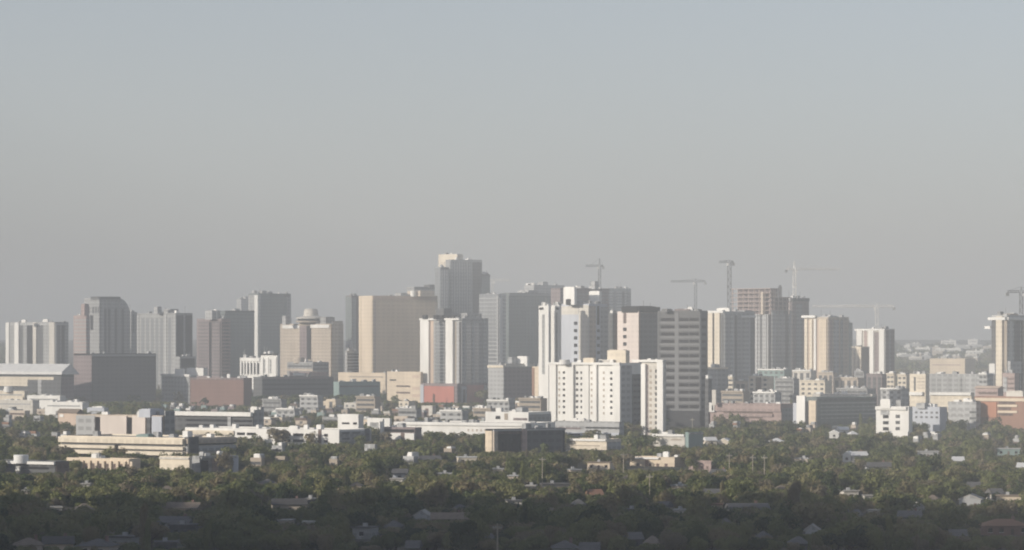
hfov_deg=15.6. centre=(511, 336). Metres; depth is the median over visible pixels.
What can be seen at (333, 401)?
building
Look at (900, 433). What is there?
hall
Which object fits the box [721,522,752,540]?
tree
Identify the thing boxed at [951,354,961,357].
warehouse
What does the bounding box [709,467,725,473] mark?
house
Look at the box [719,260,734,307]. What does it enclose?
tower crane
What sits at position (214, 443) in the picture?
window
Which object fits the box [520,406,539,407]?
window
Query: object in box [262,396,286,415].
building
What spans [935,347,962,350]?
warehouse
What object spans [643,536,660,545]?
house
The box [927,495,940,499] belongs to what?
house
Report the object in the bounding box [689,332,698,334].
window
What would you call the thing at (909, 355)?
warehouse
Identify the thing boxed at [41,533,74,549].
house
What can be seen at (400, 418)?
building
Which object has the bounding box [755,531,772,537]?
house
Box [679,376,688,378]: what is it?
window
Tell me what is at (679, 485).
house
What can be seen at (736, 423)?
building
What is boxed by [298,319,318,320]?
saucer window
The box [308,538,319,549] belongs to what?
tree
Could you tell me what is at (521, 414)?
white building
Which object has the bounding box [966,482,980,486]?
house
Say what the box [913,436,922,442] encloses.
building
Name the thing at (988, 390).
brick building
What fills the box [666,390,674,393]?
window
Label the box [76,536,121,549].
house
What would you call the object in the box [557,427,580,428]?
window
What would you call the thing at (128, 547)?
tree
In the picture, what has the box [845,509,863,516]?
house
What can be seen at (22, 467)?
window
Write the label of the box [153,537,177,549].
house
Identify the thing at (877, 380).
building
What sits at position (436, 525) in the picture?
tree
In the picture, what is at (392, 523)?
house
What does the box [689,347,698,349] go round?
window
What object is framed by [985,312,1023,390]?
apartment tower
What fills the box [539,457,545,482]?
utility pole
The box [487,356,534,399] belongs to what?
office block
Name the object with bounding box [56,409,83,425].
house block
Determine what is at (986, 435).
building
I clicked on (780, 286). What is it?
hoist mast
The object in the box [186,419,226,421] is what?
window
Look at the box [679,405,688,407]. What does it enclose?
window
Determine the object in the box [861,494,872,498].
house
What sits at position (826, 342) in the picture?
apartment tower
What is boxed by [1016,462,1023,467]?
house
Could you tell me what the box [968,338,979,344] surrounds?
warehouse
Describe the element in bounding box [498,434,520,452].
window
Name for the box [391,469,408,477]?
house
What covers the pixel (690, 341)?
window
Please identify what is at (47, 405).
window
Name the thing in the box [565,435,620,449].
hall
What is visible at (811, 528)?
house
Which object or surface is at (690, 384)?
window
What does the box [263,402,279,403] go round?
window
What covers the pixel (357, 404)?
window
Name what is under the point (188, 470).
tree
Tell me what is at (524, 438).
office building
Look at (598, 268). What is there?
tower crane
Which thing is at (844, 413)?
window
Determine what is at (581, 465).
ground
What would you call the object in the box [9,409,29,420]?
building
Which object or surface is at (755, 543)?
tree
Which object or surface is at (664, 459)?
house
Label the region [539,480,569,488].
house
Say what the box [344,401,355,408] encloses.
building
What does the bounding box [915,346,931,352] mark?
warehouse
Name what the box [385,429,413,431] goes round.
window
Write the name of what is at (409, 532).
tree
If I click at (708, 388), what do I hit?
annex block
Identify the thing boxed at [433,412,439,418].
building
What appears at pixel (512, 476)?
house
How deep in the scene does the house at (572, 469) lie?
1596.59 m
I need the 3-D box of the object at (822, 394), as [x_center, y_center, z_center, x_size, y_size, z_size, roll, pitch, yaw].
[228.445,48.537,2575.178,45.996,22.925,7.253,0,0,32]
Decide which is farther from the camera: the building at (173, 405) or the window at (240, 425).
the building at (173, 405)
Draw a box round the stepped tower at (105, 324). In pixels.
[74,297,136,352]
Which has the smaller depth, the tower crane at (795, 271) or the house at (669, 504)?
the house at (669, 504)
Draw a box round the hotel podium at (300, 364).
[287,357,328,376]
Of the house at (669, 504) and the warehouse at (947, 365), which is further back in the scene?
the warehouse at (947, 365)
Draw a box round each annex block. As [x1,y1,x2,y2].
[174,354,195,377]
[338,371,386,399]
[387,369,422,402]
[532,359,538,395]
[705,372,711,426]
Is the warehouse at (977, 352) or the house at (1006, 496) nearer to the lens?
the house at (1006, 496)
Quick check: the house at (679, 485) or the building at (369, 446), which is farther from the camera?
the building at (369, 446)
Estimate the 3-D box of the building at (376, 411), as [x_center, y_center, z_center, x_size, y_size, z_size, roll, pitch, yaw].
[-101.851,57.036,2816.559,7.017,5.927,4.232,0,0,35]
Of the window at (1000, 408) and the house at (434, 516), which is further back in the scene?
the window at (1000, 408)
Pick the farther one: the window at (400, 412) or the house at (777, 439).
the window at (400, 412)
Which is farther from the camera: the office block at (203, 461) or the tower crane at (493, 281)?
the tower crane at (493, 281)
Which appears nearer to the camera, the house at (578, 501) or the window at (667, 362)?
the house at (578, 501)
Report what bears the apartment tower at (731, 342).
on the ground at (581, 465)
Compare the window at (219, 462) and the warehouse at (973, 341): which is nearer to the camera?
the window at (219, 462)
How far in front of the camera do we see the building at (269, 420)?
2374.59 m
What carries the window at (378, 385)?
in the warehouse at (353, 387)
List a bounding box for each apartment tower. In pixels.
[6,319,67,363]
[419,308,488,404]
[708,308,755,402]
[801,311,848,378]
[852,345,868,376]
[854,324,894,387]
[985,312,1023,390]
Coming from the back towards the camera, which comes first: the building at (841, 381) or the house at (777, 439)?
the building at (841, 381)
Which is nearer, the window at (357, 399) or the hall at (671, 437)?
the hall at (671, 437)
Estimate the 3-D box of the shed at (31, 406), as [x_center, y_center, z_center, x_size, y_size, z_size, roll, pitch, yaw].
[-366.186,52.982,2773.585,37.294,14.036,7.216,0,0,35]
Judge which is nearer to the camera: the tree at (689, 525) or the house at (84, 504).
the tree at (689, 525)
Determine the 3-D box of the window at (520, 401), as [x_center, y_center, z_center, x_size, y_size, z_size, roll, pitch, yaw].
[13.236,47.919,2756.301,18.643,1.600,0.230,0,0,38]
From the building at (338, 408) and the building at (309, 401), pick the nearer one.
the building at (309, 401)
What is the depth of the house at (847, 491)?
1375.62 m
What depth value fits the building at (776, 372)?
3076.10 m
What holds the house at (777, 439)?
on the ground at (581, 465)
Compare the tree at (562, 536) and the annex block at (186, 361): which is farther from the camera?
the annex block at (186, 361)
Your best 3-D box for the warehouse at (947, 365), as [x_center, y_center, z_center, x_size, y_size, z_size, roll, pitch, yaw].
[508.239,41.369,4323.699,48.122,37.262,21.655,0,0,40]
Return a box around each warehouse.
[253,374,333,398]
[334,379,379,408]
[897,347,912,351]
[902,353,918,356]
[909,355,923,359]
[910,342,923,346]
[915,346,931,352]
[922,354,932,359]
[930,356,974,373]
[932,350,944,355]
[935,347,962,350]
[941,339,957,345]
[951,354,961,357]
[956,343,984,348]
[958,345,971,352]
[965,352,978,357]
[966,349,981,353]
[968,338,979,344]
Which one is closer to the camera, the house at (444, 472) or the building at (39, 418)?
the house at (444, 472)
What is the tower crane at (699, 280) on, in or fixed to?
on the ground at (581, 465)
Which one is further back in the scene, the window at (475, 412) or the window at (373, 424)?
the window at (475, 412)
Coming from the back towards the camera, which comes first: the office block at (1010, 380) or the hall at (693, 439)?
the office block at (1010, 380)
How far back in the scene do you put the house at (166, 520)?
1147.50 m
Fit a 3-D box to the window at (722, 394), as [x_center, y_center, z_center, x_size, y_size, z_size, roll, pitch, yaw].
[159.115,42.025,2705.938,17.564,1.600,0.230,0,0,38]
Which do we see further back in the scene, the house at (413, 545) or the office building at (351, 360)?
the office building at (351, 360)
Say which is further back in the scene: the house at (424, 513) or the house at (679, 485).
the house at (679, 485)
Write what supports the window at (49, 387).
in the arena
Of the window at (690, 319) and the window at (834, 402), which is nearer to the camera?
the window at (834, 402)
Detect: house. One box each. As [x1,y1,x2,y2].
[13,535,44,549]
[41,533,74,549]
[50,506,62,510]
[74,503,93,508]
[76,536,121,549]
[80,480,91,486]
[109,532,140,543]
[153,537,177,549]
[157,514,192,527]
[163,500,201,510]
[168,521,197,536]
[258,479,276,484]
[270,496,307,509]
[277,519,295,523]
[306,495,316,503]
[349,482,362,487]
[351,523,379,538]
[384,520,404,528]
[389,478,405,482]
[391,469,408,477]
[404,540,422,549]
[412,509,430,519]
[418,454,441,460]
[430,510,468,520]
[437,470,452,474]
[456,454,477,461]
[492,466,503,473]
[505,497,521,503]
[507,472,518,479]
[525,482,536,488]
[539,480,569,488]
[551,537,577,549]
[565,467,581,472]
[570,499,586,505]
[578,542,600,549]
[585,489,603,495]
[586,459,613,469]
[624,532,644,549]
[630,452,684,466]
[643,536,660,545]
[658,501,673,511]
[670,482,687,488]
[673,506,685,512]
[689,460,718,471]
[703,437,717,444]
[703,489,719,493]
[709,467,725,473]
[711,503,723,508]
[718,438,731,444]
[720,518,731,523]
[724,501,770,510]
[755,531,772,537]
[768,436,783,441]
[776,485,784,489]
[787,536,810,549]
[793,456,811,463]
[803,523,820,533]
[828,429,839,437]
[836,427,849,434]
[839,487,859,496]
[842,451,850,461]
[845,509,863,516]
[849,450,868,461]
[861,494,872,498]
[864,460,891,468]
[867,509,880,512]
[896,508,922,518]
[912,502,924,510]
[917,449,938,454]
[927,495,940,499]
[948,529,967,536]
[952,456,964,461]
[957,493,984,505]
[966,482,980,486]
[979,516,1023,535]
[984,488,1005,500]
[995,492,1022,500]
[996,446,1020,454]
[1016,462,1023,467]
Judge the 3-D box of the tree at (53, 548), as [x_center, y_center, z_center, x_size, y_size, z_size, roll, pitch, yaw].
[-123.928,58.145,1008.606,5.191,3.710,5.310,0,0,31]
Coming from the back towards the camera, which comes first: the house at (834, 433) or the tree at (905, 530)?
the house at (834, 433)
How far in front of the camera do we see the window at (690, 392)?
2502.16 m
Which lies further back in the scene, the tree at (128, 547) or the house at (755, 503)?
the house at (755, 503)
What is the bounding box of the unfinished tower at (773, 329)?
[731,288,791,374]
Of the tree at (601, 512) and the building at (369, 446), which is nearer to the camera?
the tree at (601, 512)
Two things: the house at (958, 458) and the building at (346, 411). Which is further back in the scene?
the building at (346, 411)
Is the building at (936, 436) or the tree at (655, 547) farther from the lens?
the building at (936, 436)
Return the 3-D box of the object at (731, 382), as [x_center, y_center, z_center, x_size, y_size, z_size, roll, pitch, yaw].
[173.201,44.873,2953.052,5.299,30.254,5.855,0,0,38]
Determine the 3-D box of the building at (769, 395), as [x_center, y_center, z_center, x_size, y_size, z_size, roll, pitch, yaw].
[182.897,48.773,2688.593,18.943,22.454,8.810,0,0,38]
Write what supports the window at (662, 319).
in the office tower at (682, 342)
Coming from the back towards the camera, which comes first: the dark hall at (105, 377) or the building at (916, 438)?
the dark hall at (105, 377)
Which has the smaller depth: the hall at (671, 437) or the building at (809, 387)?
the hall at (671, 437)
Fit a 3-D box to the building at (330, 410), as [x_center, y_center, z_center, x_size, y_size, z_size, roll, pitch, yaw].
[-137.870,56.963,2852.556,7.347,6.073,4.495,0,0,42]
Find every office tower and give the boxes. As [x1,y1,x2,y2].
[137,307,192,388]
[197,309,230,377]
[237,296,247,310]
[248,288,290,375]
[346,293,358,350]
[359,289,437,372]
[407,283,434,290]
[524,282,563,292]
[551,281,608,312]
[657,305,707,426]
[788,292,809,376]
[849,321,852,375]
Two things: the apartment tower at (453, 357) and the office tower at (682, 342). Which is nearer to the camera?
the office tower at (682, 342)
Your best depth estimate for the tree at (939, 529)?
1042.69 m
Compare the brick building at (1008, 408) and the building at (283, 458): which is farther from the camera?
the brick building at (1008, 408)
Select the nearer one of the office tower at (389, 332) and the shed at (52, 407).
the shed at (52, 407)
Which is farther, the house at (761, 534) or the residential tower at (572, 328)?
the residential tower at (572, 328)
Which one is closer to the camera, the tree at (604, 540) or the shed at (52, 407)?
the tree at (604, 540)
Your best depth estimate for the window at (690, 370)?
2502.16 m
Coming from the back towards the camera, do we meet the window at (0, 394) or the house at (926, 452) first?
the window at (0, 394)
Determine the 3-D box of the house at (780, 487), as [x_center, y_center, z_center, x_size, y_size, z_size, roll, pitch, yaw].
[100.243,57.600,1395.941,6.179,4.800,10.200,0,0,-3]
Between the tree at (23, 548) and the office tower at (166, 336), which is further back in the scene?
the office tower at (166, 336)
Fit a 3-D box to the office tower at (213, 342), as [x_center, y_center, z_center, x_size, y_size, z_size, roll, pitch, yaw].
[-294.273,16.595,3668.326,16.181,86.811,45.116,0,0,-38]
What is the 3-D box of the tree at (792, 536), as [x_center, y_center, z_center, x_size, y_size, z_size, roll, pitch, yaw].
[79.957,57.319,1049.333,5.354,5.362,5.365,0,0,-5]
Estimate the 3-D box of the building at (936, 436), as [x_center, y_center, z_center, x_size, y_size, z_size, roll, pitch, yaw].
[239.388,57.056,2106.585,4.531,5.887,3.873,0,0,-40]
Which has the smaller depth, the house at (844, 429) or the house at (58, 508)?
the house at (58, 508)
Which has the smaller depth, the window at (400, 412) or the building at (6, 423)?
the building at (6, 423)
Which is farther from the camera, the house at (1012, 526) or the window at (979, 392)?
the window at (979, 392)
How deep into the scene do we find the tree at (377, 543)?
1018.14 m
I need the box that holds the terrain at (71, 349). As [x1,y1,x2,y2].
[0,340,991,377]
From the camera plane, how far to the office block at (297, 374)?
3429.27 m
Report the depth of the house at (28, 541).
1028.14 m
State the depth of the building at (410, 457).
1678.58 m
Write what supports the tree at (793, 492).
on the ground at (581, 465)
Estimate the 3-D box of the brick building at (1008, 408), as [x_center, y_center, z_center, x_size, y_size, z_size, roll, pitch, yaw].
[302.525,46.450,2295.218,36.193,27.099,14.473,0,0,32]
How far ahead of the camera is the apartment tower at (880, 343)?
3306.79 m
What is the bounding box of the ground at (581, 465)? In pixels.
[12,401,1023,549]
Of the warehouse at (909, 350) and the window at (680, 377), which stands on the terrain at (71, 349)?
the warehouse at (909, 350)
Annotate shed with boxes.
[0,386,27,399]
[0,399,38,414]
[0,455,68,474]
[27,394,65,408]
[45,400,88,415]
[87,406,108,413]
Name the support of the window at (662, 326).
in the office tower at (682, 342)
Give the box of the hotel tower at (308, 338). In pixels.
[280,308,342,381]
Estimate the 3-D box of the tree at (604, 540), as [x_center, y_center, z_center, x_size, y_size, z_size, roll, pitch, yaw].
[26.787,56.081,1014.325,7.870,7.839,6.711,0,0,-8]
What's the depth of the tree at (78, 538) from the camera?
1044.25 m
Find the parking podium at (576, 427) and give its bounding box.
[555,418,623,435]
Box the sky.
[0,0,1023,339]
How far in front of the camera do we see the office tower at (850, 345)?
3356.55 m
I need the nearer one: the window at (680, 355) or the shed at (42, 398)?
the window at (680, 355)
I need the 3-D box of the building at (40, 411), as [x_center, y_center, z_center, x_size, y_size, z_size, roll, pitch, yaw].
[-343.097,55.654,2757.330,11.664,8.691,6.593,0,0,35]
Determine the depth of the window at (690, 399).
2502.16 m
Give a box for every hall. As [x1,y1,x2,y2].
[74,351,155,401]
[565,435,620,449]
[652,430,684,446]
[685,432,703,447]
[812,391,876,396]
[893,431,908,437]
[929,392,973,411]
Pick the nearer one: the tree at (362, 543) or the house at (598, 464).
the tree at (362, 543)
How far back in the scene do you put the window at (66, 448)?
1716.35 m
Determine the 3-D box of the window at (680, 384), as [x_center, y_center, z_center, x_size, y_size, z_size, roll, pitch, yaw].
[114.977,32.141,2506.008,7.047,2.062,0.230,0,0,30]
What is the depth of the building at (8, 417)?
2588.23 m
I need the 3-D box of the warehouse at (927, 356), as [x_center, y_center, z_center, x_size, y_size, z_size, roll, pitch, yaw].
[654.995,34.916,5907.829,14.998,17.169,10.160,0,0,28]
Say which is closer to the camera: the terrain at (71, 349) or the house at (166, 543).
the house at (166, 543)
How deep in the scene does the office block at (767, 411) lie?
2461.94 m
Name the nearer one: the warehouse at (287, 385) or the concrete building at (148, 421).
the concrete building at (148, 421)
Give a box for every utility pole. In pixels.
[493,523,501,549]
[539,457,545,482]
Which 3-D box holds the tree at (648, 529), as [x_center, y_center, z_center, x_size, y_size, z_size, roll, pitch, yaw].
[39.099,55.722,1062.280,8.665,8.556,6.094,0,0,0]
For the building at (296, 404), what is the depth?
2999.08 m
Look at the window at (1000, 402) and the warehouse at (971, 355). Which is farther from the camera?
the warehouse at (971, 355)
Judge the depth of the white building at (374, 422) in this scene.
2205.03 m
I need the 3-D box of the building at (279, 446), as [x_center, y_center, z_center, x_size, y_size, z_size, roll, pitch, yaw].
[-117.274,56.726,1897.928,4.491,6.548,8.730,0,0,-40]
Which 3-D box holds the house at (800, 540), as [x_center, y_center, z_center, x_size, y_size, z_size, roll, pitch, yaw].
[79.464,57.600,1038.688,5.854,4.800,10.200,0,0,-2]
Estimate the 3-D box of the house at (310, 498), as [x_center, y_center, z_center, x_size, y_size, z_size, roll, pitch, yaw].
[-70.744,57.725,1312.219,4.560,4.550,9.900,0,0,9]
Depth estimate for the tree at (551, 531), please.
1034.53 m
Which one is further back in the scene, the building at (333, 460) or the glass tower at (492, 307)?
the glass tower at (492, 307)
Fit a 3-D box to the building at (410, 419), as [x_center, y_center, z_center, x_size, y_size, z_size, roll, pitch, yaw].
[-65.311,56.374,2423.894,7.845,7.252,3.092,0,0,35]
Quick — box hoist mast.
[778,285,781,296]
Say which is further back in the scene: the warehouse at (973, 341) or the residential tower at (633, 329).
the warehouse at (973, 341)
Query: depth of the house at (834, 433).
2214.14 m
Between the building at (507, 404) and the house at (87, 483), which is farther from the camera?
the building at (507, 404)
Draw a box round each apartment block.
[549,350,665,435]
[875,399,912,432]
[909,371,928,406]
[913,403,946,432]
[948,398,980,429]
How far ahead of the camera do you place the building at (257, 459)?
1666.47 m
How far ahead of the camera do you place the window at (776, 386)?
2935.34 m
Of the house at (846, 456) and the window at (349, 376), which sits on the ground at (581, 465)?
the house at (846, 456)
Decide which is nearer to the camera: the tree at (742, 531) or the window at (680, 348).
the tree at (742, 531)
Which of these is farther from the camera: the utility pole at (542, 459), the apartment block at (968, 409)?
the apartment block at (968, 409)
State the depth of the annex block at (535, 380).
3008.51 m
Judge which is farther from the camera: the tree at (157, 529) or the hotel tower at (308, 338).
the hotel tower at (308, 338)
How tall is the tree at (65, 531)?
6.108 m
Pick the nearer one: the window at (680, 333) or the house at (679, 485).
the house at (679, 485)
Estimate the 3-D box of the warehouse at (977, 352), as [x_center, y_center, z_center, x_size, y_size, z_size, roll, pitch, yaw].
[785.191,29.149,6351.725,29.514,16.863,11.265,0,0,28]
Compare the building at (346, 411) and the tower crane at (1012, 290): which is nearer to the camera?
the building at (346, 411)
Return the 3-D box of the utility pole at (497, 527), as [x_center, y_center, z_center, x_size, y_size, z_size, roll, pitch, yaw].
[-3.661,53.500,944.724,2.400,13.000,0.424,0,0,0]
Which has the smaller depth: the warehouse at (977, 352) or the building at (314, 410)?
the building at (314, 410)
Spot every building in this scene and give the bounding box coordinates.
[1,420,11,427]
[3,415,11,419]
[6,407,22,414]
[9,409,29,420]
[19,431,30,438]
[29,431,39,436]
[34,416,43,420]
[37,407,44,414]
[51,432,59,437]
[58,431,236,458]
[60,431,70,435]
[67,453,140,471]
[76,408,174,434]
[170,403,176,408]
[186,406,194,410]
[190,374,251,405]
[211,407,219,411]
[220,406,227,411]
[228,404,235,409]
[240,351,259,391]
[250,454,264,466]
[260,346,278,376]
[262,396,286,415]
[264,417,275,424]
[272,414,289,421]
[272,442,286,451]
[275,456,287,460]
[290,402,299,407]
[294,416,310,425]
[311,408,318,412]
[317,410,326,416]
[322,414,337,420]
[325,408,334,412]
[326,398,341,407]
[329,456,339,465]
[335,405,342,413]
[341,408,349,413]
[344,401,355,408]
[365,444,376,450]
[367,418,391,428]
[371,409,380,414]
[380,419,421,441]
[383,411,391,415]
[392,407,399,413]
[394,416,413,421]
[394,417,554,434]
[399,399,414,406]
[403,452,418,463]
[405,418,416,420]
[422,405,435,415]
[422,410,427,416]
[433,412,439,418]
[444,446,455,452]
[462,406,473,409]
[485,407,550,421]
[485,424,565,452]
[709,421,716,427]
[733,421,740,427]
[805,425,812,431]
[810,422,817,430]
[851,422,857,429]
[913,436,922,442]
[923,432,930,438]
[933,433,941,440]
[974,386,1003,395]
[974,391,1023,428]
[982,432,990,439]
[1013,435,1019,443]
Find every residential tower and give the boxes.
[539,287,607,410]
[608,301,659,362]
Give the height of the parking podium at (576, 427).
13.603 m
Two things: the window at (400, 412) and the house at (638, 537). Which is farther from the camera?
the window at (400, 412)
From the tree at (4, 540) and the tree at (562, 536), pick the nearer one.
the tree at (4, 540)
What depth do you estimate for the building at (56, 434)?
2193.84 m
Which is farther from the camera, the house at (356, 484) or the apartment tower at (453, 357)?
the apartment tower at (453, 357)
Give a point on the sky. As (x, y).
(196, 157)
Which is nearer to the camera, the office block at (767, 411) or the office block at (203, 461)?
the office block at (203, 461)
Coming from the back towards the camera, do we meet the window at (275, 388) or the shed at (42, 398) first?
the window at (275, 388)
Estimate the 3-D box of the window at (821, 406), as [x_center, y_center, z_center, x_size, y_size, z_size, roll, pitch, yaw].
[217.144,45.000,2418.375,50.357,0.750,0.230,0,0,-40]
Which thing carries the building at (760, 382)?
on the ground at (581, 465)
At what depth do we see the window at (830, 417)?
2413.07 m
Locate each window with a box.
[0,394,21,395]
[0,403,29,404]
[22,467,48,468]
[28,380,60,394]
[47,405,79,406]
[61,442,183,446]
[66,448,183,451]
[185,443,233,445]
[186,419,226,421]
[186,424,226,425]
[200,460,208,473]
[219,462,231,472]
[233,420,251,421]
[239,424,251,426]
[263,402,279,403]
[263,406,279,408]
[265,383,327,384]
[265,388,327,389]
[288,365,311,366]
[293,433,303,435]
[293,439,303,441]
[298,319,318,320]
[340,385,378,386]
[349,376,382,377]
[357,399,373,400]
[357,404,373,405]
[357,408,373,410]
[370,422,377,427]
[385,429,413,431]
[399,411,415,413]
[474,411,487,413]
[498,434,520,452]
[520,401,539,402]
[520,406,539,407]
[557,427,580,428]
[585,427,618,428]
[661,318,674,320]
[661,325,674,327]
[661,332,674,335]
[661,340,674,342]
[661,347,674,349]
[661,354,674,356]
[666,361,674,364]
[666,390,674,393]
[679,318,688,320]
[679,325,688,327]
[679,332,688,335]
[679,340,688,342]
[679,347,688,349]
[679,354,688,356]
[679,362,688,364]
[679,369,688,371]
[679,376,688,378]
[679,383,688,385]
[679,391,688,393]
[679,398,688,400]
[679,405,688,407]
[689,318,698,320]
[689,325,698,327]
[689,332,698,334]
[689,340,698,342]
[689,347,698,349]
[689,354,698,356]
[689,361,698,364]
[689,369,698,371]
[689,376,698,378]
[689,383,698,385]
[689,391,698,393]
[689,398,698,400]
[689,405,698,407]
[722,394,741,395]
[722,399,741,400]
[724,412,772,413]
[776,381,792,382]
[776,386,792,387]
[821,402,875,403]
[821,406,874,407]
[821,409,874,410]
[821,413,875,414]
[821,417,875,418]
[838,391,865,392]
[979,392,996,393]
[999,401,1015,403]
[999,407,1010,409]
[999,413,1012,415]
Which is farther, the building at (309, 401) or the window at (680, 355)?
the building at (309, 401)
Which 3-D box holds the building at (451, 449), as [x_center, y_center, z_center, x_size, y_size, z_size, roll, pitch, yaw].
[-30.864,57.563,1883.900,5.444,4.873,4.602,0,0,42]
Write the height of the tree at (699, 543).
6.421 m
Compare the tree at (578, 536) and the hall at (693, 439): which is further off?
the hall at (693, 439)
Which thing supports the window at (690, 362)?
in the office tower at (682, 342)
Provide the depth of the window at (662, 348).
2511.96 m
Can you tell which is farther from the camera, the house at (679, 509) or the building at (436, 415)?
the building at (436, 415)
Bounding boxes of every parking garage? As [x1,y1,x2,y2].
[185,414,370,449]
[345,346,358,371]
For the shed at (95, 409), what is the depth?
2604.22 m
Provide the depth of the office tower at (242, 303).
5604.71 m
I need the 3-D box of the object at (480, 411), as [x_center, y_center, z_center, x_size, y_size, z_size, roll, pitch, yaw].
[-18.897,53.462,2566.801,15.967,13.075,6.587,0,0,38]
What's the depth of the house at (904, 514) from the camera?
1184.84 m
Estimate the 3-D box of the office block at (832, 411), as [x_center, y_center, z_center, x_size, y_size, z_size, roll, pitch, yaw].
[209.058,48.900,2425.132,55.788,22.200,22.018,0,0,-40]
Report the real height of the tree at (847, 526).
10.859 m
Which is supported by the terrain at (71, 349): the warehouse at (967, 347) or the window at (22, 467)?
the warehouse at (967, 347)
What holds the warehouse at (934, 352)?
on the terrain at (71, 349)
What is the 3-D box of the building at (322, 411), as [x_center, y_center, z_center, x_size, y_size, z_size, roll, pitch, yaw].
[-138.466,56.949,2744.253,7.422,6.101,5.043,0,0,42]
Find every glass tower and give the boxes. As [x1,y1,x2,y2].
[220,308,254,377]
[479,293,505,364]
[499,287,550,365]
[603,283,630,312]
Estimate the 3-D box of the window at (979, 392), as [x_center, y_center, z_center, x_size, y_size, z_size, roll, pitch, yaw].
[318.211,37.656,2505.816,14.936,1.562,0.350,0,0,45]
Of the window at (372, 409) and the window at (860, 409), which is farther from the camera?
the window at (372, 409)
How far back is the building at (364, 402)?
2864.67 m
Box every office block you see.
[159,456,191,469]
[161,368,207,403]
[175,406,263,431]
[192,451,238,473]
[289,372,327,376]
[346,339,352,350]
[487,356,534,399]
[709,390,792,427]
[793,396,876,429]
[929,364,995,402]
[1002,367,1018,395]
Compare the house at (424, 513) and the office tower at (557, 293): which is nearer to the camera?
the house at (424, 513)
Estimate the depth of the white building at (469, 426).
2112.48 m
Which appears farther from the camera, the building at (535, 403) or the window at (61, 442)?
the building at (535, 403)
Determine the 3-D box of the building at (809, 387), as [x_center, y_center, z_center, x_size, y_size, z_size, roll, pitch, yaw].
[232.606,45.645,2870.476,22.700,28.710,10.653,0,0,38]
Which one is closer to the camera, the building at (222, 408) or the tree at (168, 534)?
the tree at (168, 534)
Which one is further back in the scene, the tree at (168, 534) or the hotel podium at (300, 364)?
the hotel podium at (300, 364)
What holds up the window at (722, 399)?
in the building at (739, 395)
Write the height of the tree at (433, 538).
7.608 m
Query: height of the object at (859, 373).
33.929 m
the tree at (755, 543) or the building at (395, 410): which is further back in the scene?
the building at (395, 410)
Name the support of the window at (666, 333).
in the office tower at (682, 342)
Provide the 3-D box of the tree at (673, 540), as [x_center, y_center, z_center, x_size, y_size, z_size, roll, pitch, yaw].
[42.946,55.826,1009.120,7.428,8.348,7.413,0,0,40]
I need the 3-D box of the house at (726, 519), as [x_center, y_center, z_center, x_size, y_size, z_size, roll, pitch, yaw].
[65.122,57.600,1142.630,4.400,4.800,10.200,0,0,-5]
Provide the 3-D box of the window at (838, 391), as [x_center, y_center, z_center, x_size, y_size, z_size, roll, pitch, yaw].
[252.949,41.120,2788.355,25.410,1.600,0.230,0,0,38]
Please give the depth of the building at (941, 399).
2488.61 m
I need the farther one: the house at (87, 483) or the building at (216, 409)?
the building at (216, 409)
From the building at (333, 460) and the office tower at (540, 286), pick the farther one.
the office tower at (540, 286)
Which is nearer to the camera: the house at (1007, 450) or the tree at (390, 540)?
the tree at (390, 540)
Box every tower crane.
[490,279,510,293]
[586,258,604,286]
[671,279,706,308]
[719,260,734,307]
[785,260,839,295]
[813,303,894,328]
[1006,287,1023,313]
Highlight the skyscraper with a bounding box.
[435,253,489,314]
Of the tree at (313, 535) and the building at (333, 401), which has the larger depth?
the building at (333, 401)
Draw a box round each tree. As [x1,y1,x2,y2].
[0,341,1023,549]
[0,534,9,549]
[8,515,41,540]
[15,546,31,549]
[27,544,37,549]
[37,531,62,540]
[48,546,59,549]
[59,529,81,544]
[63,533,83,545]
[65,546,76,549]
[123,543,137,549]
[131,521,169,549]
[152,532,171,543]
[168,535,176,539]
[177,465,194,475]
[296,526,327,549]
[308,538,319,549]
[320,522,355,543]
[354,541,369,549]
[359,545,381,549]
[369,541,383,549]
[370,531,404,549]
[405,525,446,549]
[410,530,433,549]
[417,521,444,530]
[425,530,447,549]
[448,520,479,549]
[462,517,492,548]
[544,525,566,549]
[551,531,578,544]
[567,530,591,548]
[576,503,612,523]
[580,521,607,549]
[597,530,621,549]
[602,519,628,537]
[635,518,664,539]
[649,543,665,549]
[658,529,687,549]
[671,527,692,549]
[675,520,703,549]
[677,524,709,549]
[688,536,708,549]
[699,523,721,547]
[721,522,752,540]
[747,537,768,549]
[783,536,805,543]
[784,480,801,506]
[784,544,805,549]
[787,532,806,540]
[803,533,816,540]
[816,517,885,549]
[822,525,873,549]
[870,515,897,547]
[893,519,938,541]
[897,520,942,531]
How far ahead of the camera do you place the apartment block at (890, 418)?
2235.41 m
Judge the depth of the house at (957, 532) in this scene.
1070.03 m
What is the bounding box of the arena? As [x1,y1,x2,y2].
[0,364,78,399]
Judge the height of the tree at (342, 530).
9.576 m
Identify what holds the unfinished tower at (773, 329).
on the ground at (581, 465)

